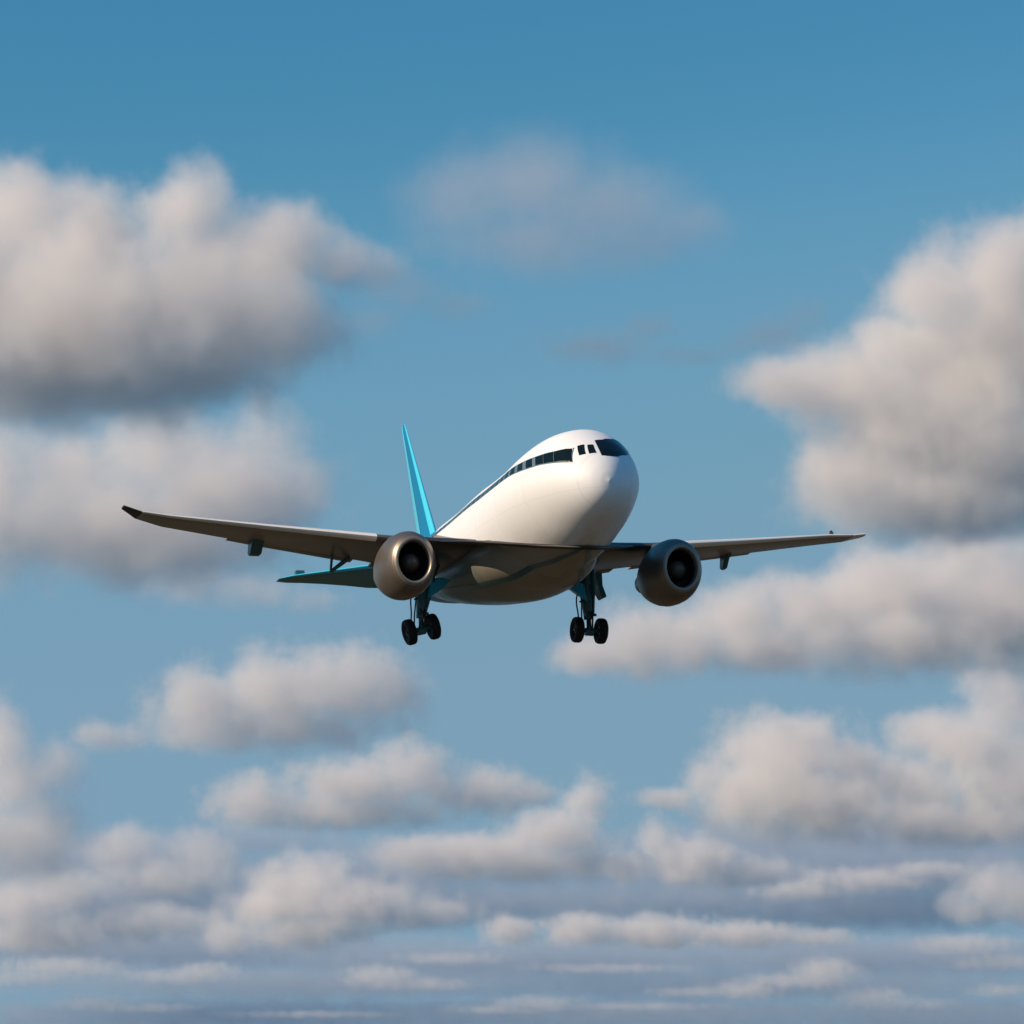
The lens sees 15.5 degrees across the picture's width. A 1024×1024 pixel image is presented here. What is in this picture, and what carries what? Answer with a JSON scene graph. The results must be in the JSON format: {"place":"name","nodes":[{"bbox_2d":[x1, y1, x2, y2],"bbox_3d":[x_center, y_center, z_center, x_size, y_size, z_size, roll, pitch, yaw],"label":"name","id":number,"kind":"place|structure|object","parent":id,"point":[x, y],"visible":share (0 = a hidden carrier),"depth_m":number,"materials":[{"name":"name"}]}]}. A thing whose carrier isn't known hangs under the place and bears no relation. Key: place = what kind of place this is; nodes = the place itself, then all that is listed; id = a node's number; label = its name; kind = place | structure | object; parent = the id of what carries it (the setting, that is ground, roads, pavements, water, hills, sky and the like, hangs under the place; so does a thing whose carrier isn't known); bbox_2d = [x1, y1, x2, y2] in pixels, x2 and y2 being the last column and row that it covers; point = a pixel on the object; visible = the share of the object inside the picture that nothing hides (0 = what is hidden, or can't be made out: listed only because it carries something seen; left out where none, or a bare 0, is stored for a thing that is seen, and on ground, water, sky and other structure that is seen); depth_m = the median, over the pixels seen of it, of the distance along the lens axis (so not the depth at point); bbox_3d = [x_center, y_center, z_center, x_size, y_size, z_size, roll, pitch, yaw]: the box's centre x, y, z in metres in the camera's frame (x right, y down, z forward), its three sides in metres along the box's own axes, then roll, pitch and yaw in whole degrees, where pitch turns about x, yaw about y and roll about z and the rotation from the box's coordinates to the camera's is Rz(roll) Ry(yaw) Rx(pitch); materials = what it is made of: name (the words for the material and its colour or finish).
{"place":"outdoors","nodes":[
{"label":"outdoors","id":0,"kind":"place"},
{"bbox_2d":[121,424,865,644],"bbox_3d":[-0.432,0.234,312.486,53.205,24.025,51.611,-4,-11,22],"label":"passenger jet","id":1,"kind":"object","parent":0,"point":[546,518],"visible":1,"depth_m":297.36,"materials":[{"name":"paint"}]},
{"bbox_2d":[0,0,1023,1023],"label":"sky","id":2,"kind":"structure","parent":0,"point":[770,252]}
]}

